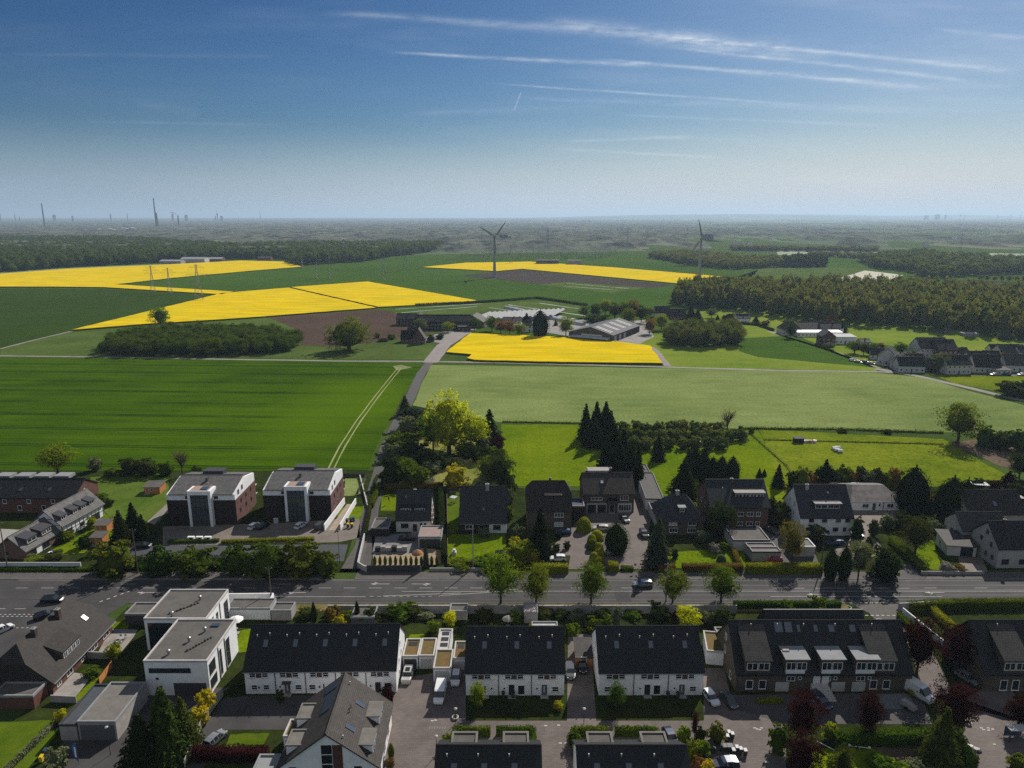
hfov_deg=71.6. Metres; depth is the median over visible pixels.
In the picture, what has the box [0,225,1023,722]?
ground
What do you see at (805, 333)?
barn
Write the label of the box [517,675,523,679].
window
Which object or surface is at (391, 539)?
forecourt
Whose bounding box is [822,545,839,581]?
conifer
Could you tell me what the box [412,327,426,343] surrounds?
farmhouse
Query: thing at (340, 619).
bush
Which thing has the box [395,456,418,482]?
deciduous tree
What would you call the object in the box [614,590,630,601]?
road patch
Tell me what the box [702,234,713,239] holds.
tower block
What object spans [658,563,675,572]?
hedge
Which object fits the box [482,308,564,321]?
glasshouse block
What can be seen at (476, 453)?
bush
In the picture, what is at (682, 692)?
door
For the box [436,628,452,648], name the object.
garage
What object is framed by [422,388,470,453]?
willow tree
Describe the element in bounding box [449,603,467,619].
garden shed
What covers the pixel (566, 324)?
deciduous tree
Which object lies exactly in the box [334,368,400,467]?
dirt track
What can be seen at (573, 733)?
bush
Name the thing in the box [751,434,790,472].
hedge
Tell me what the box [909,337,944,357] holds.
farmhouse
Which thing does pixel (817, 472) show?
bush
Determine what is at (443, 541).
hedge
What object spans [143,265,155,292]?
electricity pylon
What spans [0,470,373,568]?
garden ground
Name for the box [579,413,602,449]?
fir tree
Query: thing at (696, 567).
hedge
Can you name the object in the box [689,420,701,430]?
orchard tree
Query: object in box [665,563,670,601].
utility pole
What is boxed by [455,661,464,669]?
garage door
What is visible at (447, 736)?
bush
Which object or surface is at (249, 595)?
garden wall
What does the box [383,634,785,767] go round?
residential street
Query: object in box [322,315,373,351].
field tree
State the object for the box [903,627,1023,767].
footpath
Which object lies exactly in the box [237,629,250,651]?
lawn
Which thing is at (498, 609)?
garden wall
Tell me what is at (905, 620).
hedge
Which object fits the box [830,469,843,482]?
bush
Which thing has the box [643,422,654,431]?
orchard tree
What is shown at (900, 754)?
bare patch
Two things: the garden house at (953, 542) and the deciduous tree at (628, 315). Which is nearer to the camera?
the garden house at (953, 542)
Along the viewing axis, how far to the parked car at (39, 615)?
155.40 m
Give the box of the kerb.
[0,578,1023,603]
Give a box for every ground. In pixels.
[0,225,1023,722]
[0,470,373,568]
[15,607,1023,767]
[371,405,1023,569]
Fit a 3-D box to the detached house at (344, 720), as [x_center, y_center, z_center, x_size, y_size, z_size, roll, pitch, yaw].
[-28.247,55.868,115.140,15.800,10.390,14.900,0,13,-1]
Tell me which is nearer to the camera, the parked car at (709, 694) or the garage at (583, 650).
the parked car at (709, 694)
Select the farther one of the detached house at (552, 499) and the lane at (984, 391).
the lane at (984, 391)
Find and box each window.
[43,540,49,549]
[67,667,72,677]
[91,511,99,520]
[91,642,97,650]
[103,630,109,639]
[148,668,190,672]
[209,656,215,676]
[210,671,218,689]
[219,648,223,674]
[223,599,228,618]
[225,636,231,666]
[249,673,255,678]
[251,685,257,690]
[261,673,268,677]
[263,685,269,690]
[279,673,286,677]
[292,673,298,677]
[295,684,301,690]
[309,673,316,677]
[309,684,315,690]
[321,745,332,767]
[322,673,328,677]
[353,672,358,677]
[370,672,376,676]
[383,672,389,676]
[401,524,408,528]
[471,675,478,679]
[484,675,490,679]
[493,525,500,529]
[504,675,510,679]
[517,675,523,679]
[517,685,524,695]
[537,675,543,679]
[550,675,556,679]
[552,686,558,692]
[554,513,563,517]
[554,522,562,526]
[591,497,602,500]
[604,686,610,692]
[606,675,612,679]
[609,495,616,500]
[618,675,625,679]
[619,504,630,510]
[620,495,628,500]
[640,675,647,679]
[653,675,659,679]
[653,685,660,694]
[669,522,676,525]
[669,528,677,532]
[675,675,681,679]
[687,528,695,532]
[688,522,695,525]
[688,675,694,679]
[689,686,695,691]
[737,512,743,516]
[745,680,752,689]
[746,512,753,516]
[758,680,765,689]
[786,676,794,680]
[832,527,838,531]
[856,676,864,680]
[869,680,877,689]
[882,680,890,689]
[998,680,1007,690]
[1001,559,1008,564]
[1010,680,1019,690]
[1019,559,1023,564]
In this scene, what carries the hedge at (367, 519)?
on the garden ground at (680, 543)
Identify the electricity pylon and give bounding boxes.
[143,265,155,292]
[160,268,175,292]
[186,264,207,299]
[325,255,332,276]
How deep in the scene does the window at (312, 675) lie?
130.65 m
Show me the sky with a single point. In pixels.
(197, 108)
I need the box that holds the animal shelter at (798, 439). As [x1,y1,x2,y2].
[793,436,804,442]
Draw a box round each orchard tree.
[617,421,630,430]
[620,428,633,438]
[628,435,640,448]
[630,420,643,433]
[631,428,647,440]
[640,436,653,450]
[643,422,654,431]
[652,436,665,447]
[653,421,666,432]
[655,428,669,441]
[663,420,680,429]
[664,437,675,448]
[667,428,682,441]
[676,419,690,430]
[676,437,692,449]
[678,429,690,439]
[687,428,705,439]
[688,435,702,449]
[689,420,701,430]
[700,421,713,430]
[700,436,716,450]
[701,428,712,438]
[711,428,724,440]
[712,421,726,430]
[713,436,729,448]
[723,428,739,441]
[736,428,749,441]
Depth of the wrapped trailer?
126.95 m
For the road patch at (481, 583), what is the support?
on the road at (379, 589)
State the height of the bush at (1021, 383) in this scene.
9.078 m
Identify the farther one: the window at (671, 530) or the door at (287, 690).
the window at (671, 530)
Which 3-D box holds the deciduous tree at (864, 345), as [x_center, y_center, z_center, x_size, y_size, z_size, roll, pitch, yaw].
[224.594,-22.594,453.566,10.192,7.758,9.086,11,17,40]
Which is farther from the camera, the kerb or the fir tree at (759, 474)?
the fir tree at (759, 474)
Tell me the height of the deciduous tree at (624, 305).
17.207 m
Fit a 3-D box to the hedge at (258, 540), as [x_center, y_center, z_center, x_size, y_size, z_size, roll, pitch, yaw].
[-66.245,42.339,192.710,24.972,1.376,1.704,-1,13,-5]
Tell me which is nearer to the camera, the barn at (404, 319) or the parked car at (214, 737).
the parked car at (214, 737)
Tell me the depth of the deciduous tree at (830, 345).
471.55 m
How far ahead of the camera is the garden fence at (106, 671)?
136.07 m
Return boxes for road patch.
[89,583,125,586]
[476,580,489,585]
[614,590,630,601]
[732,580,765,584]
[922,593,939,599]
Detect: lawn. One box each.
[0,720,55,767]
[54,513,113,554]
[76,678,98,700]
[90,473,168,521]
[112,621,128,628]
[226,733,268,746]
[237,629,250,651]
[337,506,364,519]
[344,477,365,495]
[381,494,395,510]
[409,634,425,637]
[410,433,480,485]
[447,488,459,532]
[448,534,506,564]
[668,548,745,567]
[809,748,918,767]
[916,540,939,569]
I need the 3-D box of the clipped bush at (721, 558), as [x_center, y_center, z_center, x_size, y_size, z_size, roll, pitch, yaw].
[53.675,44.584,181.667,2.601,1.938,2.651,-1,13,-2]
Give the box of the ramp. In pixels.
[329,504,350,529]
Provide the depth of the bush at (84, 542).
188.51 m
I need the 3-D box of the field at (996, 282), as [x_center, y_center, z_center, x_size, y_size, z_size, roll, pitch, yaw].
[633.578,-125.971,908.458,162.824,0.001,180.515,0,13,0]
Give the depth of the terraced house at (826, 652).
132.35 m
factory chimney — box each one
[41,203,44,224]
[153,198,156,225]
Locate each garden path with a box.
[148,504,167,524]
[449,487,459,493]
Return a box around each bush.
[23,553,45,561]
[38,549,64,561]
[41,746,69,767]
[52,708,66,722]
[57,530,75,541]
[73,534,92,549]
[80,665,101,679]
[84,516,96,528]
[86,456,103,471]
[94,492,108,501]
[102,467,116,477]
[102,642,121,659]
[103,498,116,506]
[114,457,137,476]
[130,457,158,476]
[154,460,175,477]
[189,465,203,471]
[191,704,210,724]
[194,687,216,707]
[276,689,284,702]
[298,606,319,619]
[321,605,340,622]
[331,614,346,622]
[339,610,352,622]
[359,605,380,622]
[376,455,404,485]
[377,338,388,341]
[377,683,394,700]
[378,471,397,488]
[382,442,400,458]
[383,600,415,622]
[384,430,414,453]
[385,757,394,767]
[387,334,395,338]
[395,415,419,437]
[396,407,424,425]
[399,438,428,460]
[399,457,417,466]
[404,466,431,488]
[407,604,422,618]
[412,448,444,466]
[413,413,424,436]
[415,609,434,620]
[420,460,441,474]
[426,334,435,340]
[427,620,439,633]
[436,334,443,338]
[440,456,459,468]
[441,732,451,739]
[442,462,470,489]
[449,555,477,571]
[453,441,475,457]
[468,445,486,461]
[469,552,497,572]
[473,434,490,452]
[474,607,493,623]
[475,476,494,484]
[477,527,489,537]
[485,446,506,458]
[489,436,504,448]
[491,548,513,563]
[493,430,505,443]
[496,474,517,493]
[504,609,523,625]
[505,538,534,566]
[507,488,516,506]
[507,505,514,520]
[508,536,519,547]
[510,524,525,539]
[527,549,539,563]
[538,606,552,620]
[552,543,560,552]
[553,608,570,620]
[553,700,563,710]
[563,541,570,549]
[565,622,579,635]
[566,608,586,624]
[566,727,582,745]
[576,517,591,533]
[582,314,610,322]
[584,615,603,632]
[587,534,596,543]
[587,539,596,551]
[589,551,597,562]
[591,529,603,542]
[591,607,611,618]
[593,542,603,551]
[594,557,604,566]
[595,548,604,557]
[602,613,611,624]
[610,605,622,624]
[623,609,641,621]
[647,600,660,611]
[649,605,670,623]
[670,549,678,559]
[673,610,679,621]
[676,725,691,743]
[686,737,701,760]
[689,755,706,767]
[693,529,711,541]
[695,725,705,740]
[696,739,710,756]
[700,608,714,624]
[701,758,714,767]
[705,720,726,745]
[707,606,732,628]
[708,542,721,554]
[716,554,726,562]
[719,542,729,551]
[725,313,734,320]
[760,320,769,325]
[767,721,788,756]
[768,497,774,523]
[768,499,791,528]
[777,599,795,608]
[785,470,796,486]
[793,465,809,483]
[806,523,829,544]
[806,595,826,608]
[807,470,818,483]
[813,467,822,483]
[821,721,837,740]
[826,751,857,767]
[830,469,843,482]
[836,428,847,432]
[839,464,853,482]
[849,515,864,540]
[850,469,861,482]
[855,465,865,482]
[861,470,879,482]
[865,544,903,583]
[865,752,908,767]
[867,519,882,537]
[871,467,887,484]
[879,513,897,529]
[880,429,892,434]
[883,472,892,488]
[888,467,904,487]
[895,510,912,528]
[904,756,933,767]
[906,688,915,697]
[926,519,945,534]
[937,561,957,570]
[954,562,968,571]
[971,425,996,448]
[971,477,985,488]
[986,481,1004,488]
[991,430,1017,450]
[994,380,1023,397]
[995,332,1015,339]
[1000,471,1017,488]
[1005,752,1023,767]
[1007,482,1023,495]
[1010,428,1023,451]
[1016,380,1023,396]
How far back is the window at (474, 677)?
130.08 m
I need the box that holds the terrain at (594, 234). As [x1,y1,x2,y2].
[0,214,1023,257]
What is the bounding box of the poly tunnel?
[570,320,585,325]
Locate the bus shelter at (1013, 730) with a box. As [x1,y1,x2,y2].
[1003,724,1023,742]
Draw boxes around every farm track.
[0,331,71,348]
[0,355,891,372]
[618,340,670,365]
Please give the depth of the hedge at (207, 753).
114.76 m
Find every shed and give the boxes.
[89,531,108,546]
[93,518,113,530]
[124,602,157,624]
[142,480,166,494]
[230,598,275,619]
[253,754,281,767]
[270,602,295,619]
[350,605,377,622]
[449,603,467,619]
[503,316,520,322]
[523,602,537,622]
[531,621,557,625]
[568,318,640,340]
[639,472,662,509]
[642,464,649,471]
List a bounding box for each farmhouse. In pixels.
[400,330,416,342]
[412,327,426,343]
[522,320,531,331]
[653,305,669,317]
[665,308,686,319]
[734,313,750,322]
[776,320,801,334]
[816,328,835,345]
[833,333,856,343]
[856,338,871,345]
[869,347,885,359]
[877,345,896,363]
[889,352,900,367]
[892,356,925,372]
[900,349,920,355]
[907,353,925,358]
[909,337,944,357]
[924,358,938,371]
[931,338,958,356]
[939,327,951,333]
[939,354,972,373]
[958,347,968,354]
[962,350,982,356]
[969,353,1001,372]
[982,350,1000,356]
[985,343,997,349]
[991,343,1019,353]
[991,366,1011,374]
[999,353,1023,371]
[1015,346,1023,353]
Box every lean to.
[0,682,48,708]
[58,684,107,739]
[457,325,469,330]
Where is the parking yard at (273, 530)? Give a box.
[163,518,359,545]
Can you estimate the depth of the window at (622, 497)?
210.83 m
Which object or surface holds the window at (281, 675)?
in the terraced house at (289, 659)
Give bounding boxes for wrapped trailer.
[899,698,919,712]
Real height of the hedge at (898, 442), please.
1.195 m
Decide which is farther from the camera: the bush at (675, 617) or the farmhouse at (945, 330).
the farmhouse at (945, 330)
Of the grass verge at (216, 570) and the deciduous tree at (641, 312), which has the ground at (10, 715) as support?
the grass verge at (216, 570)
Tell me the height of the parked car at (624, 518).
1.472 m
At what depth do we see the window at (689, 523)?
196.10 m
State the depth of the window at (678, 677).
130.14 m
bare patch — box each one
[393,365,410,369]
[872,746,923,760]
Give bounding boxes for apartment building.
[166,468,257,526]
[263,464,344,521]
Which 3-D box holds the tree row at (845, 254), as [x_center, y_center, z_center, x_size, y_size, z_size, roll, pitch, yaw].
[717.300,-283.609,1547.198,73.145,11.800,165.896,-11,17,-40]
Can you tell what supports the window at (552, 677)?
in the terraced house at (523, 660)
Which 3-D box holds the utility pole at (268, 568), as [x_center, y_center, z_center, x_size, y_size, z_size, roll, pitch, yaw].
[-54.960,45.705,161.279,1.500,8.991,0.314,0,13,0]
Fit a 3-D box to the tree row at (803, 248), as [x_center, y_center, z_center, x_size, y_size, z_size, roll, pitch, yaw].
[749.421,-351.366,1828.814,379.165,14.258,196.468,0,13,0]
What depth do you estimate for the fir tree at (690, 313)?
603.64 m
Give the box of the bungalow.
[829,483,899,511]
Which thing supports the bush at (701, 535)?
on the garden ground at (680, 543)
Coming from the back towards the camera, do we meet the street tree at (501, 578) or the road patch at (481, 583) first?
the road patch at (481, 583)
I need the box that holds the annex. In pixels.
[571,498,584,519]
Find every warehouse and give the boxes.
[159,260,185,263]
[180,257,208,262]
[208,257,224,261]
[258,256,272,259]
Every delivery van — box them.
[433,678,446,703]
[904,676,935,703]
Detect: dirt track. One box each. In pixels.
[328,368,397,467]
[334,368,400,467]
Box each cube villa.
[143,589,230,649]
[143,619,238,694]
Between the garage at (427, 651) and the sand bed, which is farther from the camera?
the sand bed
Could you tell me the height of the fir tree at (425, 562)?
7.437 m
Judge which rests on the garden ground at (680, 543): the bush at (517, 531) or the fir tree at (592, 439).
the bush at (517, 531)
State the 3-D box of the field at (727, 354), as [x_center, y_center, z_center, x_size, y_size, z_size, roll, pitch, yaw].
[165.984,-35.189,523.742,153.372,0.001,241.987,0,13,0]
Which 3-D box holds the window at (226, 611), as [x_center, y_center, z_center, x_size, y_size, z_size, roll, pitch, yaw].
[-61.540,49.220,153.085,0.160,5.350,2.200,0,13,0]
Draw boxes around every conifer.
[311,602,316,622]
[354,599,359,613]
[387,742,394,757]
[530,308,549,335]
[601,521,630,556]
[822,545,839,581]
[837,543,852,580]
[864,536,874,556]
[892,464,935,516]
[929,474,967,521]
[961,476,976,488]
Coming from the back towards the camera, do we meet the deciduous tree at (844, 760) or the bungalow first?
the bungalow
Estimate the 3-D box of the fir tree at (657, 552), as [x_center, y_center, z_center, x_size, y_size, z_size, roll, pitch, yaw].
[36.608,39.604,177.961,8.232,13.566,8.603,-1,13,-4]
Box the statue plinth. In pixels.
[452,549,456,555]
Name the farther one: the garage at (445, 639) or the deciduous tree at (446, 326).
the deciduous tree at (446, 326)
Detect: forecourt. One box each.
[0,529,17,542]
[372,533,420,555]
[733,693,931,723]
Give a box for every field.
[0,254,1023,334]
[0,260,301,294]
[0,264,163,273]
[0,288,211,347]
[0,318,434,359]
[0,358,421,470]
[72,288,375,330]
[270,309,433,346]
[291,281,476,307]
[395,301,584,314]
[413,365,1023,432]
[422,262,721,283]
[446,333,662,364]
[463,270,673,288]
[501,424,600,485]
[540,282,641,292]
[617,426,785,505]
[641,320,883,370]
[648,262,757,276]
[695,308,1023,350]
[738,265,905,279]
[739,336,875,367]
[759,429,1004,492]
[777,250,1023,255]
[840,271,901,279]
[933,375,1023,390]
[949,440,1023,467]
[960,280,1022,284]
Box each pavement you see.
[0,572,1023,578]
[340,532,370,571]
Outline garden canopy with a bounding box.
[970,481,989,487]
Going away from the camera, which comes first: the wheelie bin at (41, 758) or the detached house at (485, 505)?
the wheelie bin at (41, 758)
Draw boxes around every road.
[0,579,1023,602]
[0,603,125,656]
[852,604,900,618]
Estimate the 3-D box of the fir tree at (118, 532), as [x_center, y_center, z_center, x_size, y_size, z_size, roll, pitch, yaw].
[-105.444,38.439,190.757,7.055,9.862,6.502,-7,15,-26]
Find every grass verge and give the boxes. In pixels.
[95,569,358,572]
[296,604,848,611]
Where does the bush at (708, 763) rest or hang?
on the garden ground at (128, 666)
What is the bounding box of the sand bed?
[373,548,440,564]
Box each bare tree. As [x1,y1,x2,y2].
[170,447,188,473]
[719,407,737,429]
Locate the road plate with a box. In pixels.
[968,744,979,751]
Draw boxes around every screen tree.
[82,539,138,580]
[137,545,177,578]
[172,545,219,579]
[217,543,254,576]
[242,539,287,579]
[283,539,321,579]
[312,549,339,577]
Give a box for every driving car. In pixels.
[39,594,64,603]
[633,579,653,587]
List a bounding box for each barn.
[396,313,416,325]
[416,314,471,329]
[471,312,487,327]
[794,330,842,336]
[796,321,839,329]
[819,322,843,331]
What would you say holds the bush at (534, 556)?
on the garden ground at (680, 543)
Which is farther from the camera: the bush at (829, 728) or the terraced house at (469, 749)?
the bush at (829, 728)
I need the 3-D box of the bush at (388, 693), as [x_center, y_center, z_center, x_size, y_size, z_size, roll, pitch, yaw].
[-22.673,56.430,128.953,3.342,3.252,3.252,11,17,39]
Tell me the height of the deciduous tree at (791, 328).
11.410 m
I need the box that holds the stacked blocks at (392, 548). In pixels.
[375,545,407,551]
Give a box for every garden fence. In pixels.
[98,661,112,683]
[184,688,222,767]
[343,474,365,492]
[367,565,420,571]
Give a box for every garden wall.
[0,562,80,566]
[50,695,76,702]
[86,651,117,658]
[229,593,273,601]
[327,605,736,613]
[357,533,364,570]
[359,474,367,507]
[430,568,482,571]
[447,517,447,552]
[898,601,930,610]
[902,608,942,644]
[921,571,984,574]
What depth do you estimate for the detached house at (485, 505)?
198.92 m
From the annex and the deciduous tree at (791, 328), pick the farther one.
the deciduous tree at (791, 328)
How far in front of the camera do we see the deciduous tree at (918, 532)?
183.79 m
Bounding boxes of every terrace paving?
[53,673,88,695]
[99,629,136,651]
[876,694,913,708]
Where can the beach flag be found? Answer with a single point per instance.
(74, 749)
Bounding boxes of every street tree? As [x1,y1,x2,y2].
[481,551,522,603]
[515,560,552,602]
[571,559,611,603]
[653,567,694,602]
[700,564,744,602]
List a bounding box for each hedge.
[0,566,92,571]
[2,720,58,767]
[131,554,287,568]
[167,538,219,543]
[189,742,269,763]
[221,536,314,543]
[363,503,371,537]
[366,474,378,505]
[369,482,380,507]
[384,482,443,490]
[415,296,587,305]
[438,482,447,560]
[451,724,490,737]
[496,724,536,739]
[502,420,579,423]
[535,562,568,573]
[571,724,609,756]
[607,560,618,571]
[614,724,659,737]
[620,565,633,571]
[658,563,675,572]
[681,562,743,572]
[729,320,774,330]
[730,547,742,563]
[733,599,841,608]
[742,425,943,433]
[745,561,823,574]
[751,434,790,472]
[757,696,782,704]
[763,438,943,444]
[830,726,956,749]
[888,535,927,571]
[895,612,915,628]
[907,597,1023,611]
[929,605,954,628]
[953,731,979,767]
[984,480,1023,483]
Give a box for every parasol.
[229,615,242,628]
[502,615,512,625]
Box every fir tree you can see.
[107,510,135,546]
[114,713,174,767]
[124,502,139,538]
[134,514,152,542]
[146,685,194,767]
[173,696,205,754]
[396,396,411,414]
[422,540,429,568]
[480,409,498,443]
[523,313,531,320]
[526,508,554,561]
[575,404,590,441]
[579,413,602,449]
[591,401,601,435]
[593,436,612,466]
[596,410,621,449]
[598,401,609,434]
[605,438,629,471]
[609,424,620,450]
[620,429,629,459]
[630,441,645,490]
[640,517,672,572]
[649,434,666,462]
[664,459,697,501]
[682,307,694,319]
[687,445,700,478]
[691,309,703,320]
[695,449,711,482]
[708,456,717,478]
[716,455,728,478]
[726,455,740,478]
[752,316,759,322]
[755,468,762,477]
[770,465,785,489]
[816,459,833,483]
[842,320,848,332]
[912,706,964,767]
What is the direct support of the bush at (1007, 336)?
on the field at (892, 333)
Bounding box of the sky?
[0,0,1023,217]
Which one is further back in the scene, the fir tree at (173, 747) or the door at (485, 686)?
the door at (485, 686)
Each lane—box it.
[128,544,347,560]
[355,363,432,571]
[423,328,476,362]
[767,331,878,367]
[875,368,1023,401]
[876,368,1023,375]
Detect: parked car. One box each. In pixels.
[0,623,14,632]
[32,610,52,620]
[133,541,151,548]
[202,729,227,746]
[247,522,259,529]
[255,522,269,529]
[293,521,307,529]
[313,521,324,529]
[398,533,415,540]
[401,664,413,684]
[450,668,460,685]
[550,554,566,561]
[556,528,571,534]
[565,661,575,679]
[577,661,587,673]
[592,524,608,530]
[605,549,623,555]
[618,514,629,522]
[639,528,648,538]
[661,725,677,739]
[702,687,719,706]
[712,755,739,767]
[719,690,738,709]
[763,525,778,534]
[765,556,782,562]
[808,688,832,710]
[825,538,844,545]
[954,668,977,685]
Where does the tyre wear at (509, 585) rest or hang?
on the road at (379, 589)
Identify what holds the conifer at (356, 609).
on the garden ground at (128, 666)
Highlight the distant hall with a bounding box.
[923,241,928,246]
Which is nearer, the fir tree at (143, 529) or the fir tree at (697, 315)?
the fir tree at (143, 529)
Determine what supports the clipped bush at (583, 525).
on the driveway at (578, 552)
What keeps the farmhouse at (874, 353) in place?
on the field at (727, 354)
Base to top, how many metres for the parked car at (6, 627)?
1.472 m
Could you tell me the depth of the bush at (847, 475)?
228.69 m
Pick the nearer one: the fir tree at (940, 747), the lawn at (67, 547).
the fir tree at (940, 747)
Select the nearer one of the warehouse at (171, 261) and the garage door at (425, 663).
the garage door at (425, 663)
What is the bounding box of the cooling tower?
[934,214,940,219]
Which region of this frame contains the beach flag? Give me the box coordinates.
[71,743,78,761]
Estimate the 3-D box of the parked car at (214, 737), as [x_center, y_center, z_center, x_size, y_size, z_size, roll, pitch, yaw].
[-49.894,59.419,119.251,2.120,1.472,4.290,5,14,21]
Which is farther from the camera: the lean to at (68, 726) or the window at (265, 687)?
the window at (265, 687)
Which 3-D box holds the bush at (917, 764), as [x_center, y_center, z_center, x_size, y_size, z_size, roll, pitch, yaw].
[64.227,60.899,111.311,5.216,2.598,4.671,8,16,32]
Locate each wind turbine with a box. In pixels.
[480,221,505,276]
[690,221,720,276]
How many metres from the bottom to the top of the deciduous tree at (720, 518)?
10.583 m
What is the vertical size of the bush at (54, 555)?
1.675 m
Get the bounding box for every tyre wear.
[0,584,1023,585]
[0,589,1023,590]
[0,594,1023,595]
[0,599,922,599]
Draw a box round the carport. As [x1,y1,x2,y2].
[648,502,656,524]
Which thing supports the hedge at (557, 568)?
on the ground at (10, 715)
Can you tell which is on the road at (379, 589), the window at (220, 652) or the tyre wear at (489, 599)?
the tyre wear at (489, 599)
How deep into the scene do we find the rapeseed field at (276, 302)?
680.11 m
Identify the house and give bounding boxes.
[0,472,98,512]
[0,517,60,559]
[0,599,115,693]
[30,489,104,532]
[242,623,405,696]
[276,672,393,767]
[395,489,434,532]
[434,731,541,767]
[459,483,506,532]
[464,626,565,698]
[525,477,572,529]
[572,731,689,767]
[579,467,635,513]
[591,625,704,698]
[650,489,705,534]
[696,477,770,529]
[716,609,914,701]
[782,483,854,535]
[935,529,979,556]
[942,619,1023,690]
[943,511,1003,536]
[959,489,1023,519]
[971,518,1023,567]
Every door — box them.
[79,725,115,739]
[173,683,206,694]
[284,684,290,692]
[320,682,326,689]
[375,681,380,691]
[404,659,416,668]
[412,524,417,531]
[419,539,439,546]
[421,659,432,668]
[435,671,448,680]
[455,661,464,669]
[482,684,487,694]
[508,684,514,694]
[541,684,547,694]
[587,505,595,512]
[597,505,605,512]
[609,505,614,511]
[644,684,650,694]
[678,684,684,694]
[775,682,788,690]
[813,676,820,682]
[821,676,828,682]
[831,682,844,690]
[851,682,865,690]
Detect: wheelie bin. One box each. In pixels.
[38,754,43,761]
[708,744,716,752]
[720,743,727,751]
[727,743,733,751]
[731,747,735,754]
[735,744,738,752]
[739,746,742,753]
[743,748,747,755]
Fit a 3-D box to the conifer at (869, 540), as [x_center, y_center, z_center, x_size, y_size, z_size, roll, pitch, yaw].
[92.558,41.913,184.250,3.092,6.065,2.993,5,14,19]
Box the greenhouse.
[960,332,978,335]
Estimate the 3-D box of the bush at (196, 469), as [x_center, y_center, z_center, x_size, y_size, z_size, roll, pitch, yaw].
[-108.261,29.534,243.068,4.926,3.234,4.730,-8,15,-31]
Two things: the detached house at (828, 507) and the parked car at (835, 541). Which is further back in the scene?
the detached house at (828, 507)
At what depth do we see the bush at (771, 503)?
202.92 m
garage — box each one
[77,682,147,739]
[283,719,295,746]
[371,518,392,536]
[402,638,421,668]
[418,525,443,546]
[419,638,436,668]
[433,649,453,680]
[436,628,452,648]
[453,641,465,669]
[573,637,593,668]
[702,630,723,665]
[724,527,769,549]
[745,542,775,555]
[748,547,781,560]
[786,538,815,555]
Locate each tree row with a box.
[728,244,879,251]
[808,251,875,257]
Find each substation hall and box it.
[536,259,558,263]
[568,260,581,264]
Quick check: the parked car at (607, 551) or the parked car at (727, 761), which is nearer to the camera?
the parked car at (727, 761)
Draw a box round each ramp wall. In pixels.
[324,498,344,530]
[339,498,355,529]
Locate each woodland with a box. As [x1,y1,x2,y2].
[0,234,444,270]
[96,320,304,354]
[647,248,828,268]
[661,317,747,344]
[670,272,1023,337]
[781,252,827,265]
[857,247,1023,276]
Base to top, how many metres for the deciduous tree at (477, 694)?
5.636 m
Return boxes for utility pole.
[0,523,7,567]
[129,529,138,572]
[265,567,271,596]
[472,526,473,567]
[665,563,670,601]
[821,533,827,564]
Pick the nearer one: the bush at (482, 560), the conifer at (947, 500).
the bush at (482, 560)
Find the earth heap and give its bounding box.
[412,549,423,555]
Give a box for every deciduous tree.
[32,440,83,473]
[145,307,170,323]
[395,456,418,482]
[412,318,427,329]
[416,409,438,450]
[441,321,453,330]
[443,610,455,627]
[456,407,491,443]
[468,680,485,709]
[469,317,481,329]
[473,455,493,478]
[482,451,516,484]
[483,316,501,330]
[493,320,507,333]
[501,320,515,334]
[511,322,527,334]
[557,316,575,335]
[577,306,588,314]
[588,304,602,314]
[599,299,612,314]
[607,301,621,318]
[607,679,627,709]
[615,302,631,316]
[619,308,638,320]
[627,299,641,315]
[636,305,650,322]
[642,318,656,333]
[647,307,653,315]
[653,313,670,328]
[676,253,689,265]
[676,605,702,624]
[690,711,698,734]
[705,308,718,317]
[706,498,740,535]
[779,519,807,561]
[783,323,798,337]
[784,725,827,767]
[785,687,829,740]
[824,342,837,348]
[831,742,856,767]
[842,341,864,353]
[850,540,879,579]
[853,688,888,732]
[857,343,869,354]
[867,343,878,347]
[877,342,885,347]
[893,342,910,352]
[896,515,936,552]
[901,613,952,676]
[928,352,951,367]
[929,678,988,735]
[932,402,990,442]
[937,620,979,668]
[983,329,994,335]
[999,693,1023,723]
[1007,452,1023,478]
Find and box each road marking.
[0,582,944,627]
[431,719,995,762]
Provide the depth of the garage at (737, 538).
190.13 m
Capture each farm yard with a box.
[426,330,459,342]
[471,314,653,342]
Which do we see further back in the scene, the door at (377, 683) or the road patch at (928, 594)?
the road patch at (928, 594)
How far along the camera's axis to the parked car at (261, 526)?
200.22 m
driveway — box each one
[60,688,228,767]
[181,695,313,767]
[552,487,654,568]
[744,523,817,567]
[836,510,897,558]
[899,564,925,577]
[958,554,987,571]
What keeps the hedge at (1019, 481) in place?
on the garden ground at (680, 543)
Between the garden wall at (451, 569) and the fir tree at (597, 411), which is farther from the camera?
the fir tree at (597, 411)
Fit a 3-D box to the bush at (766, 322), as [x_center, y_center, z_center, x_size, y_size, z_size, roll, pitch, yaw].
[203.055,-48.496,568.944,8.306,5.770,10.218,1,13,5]
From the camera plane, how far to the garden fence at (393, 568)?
176.13 m

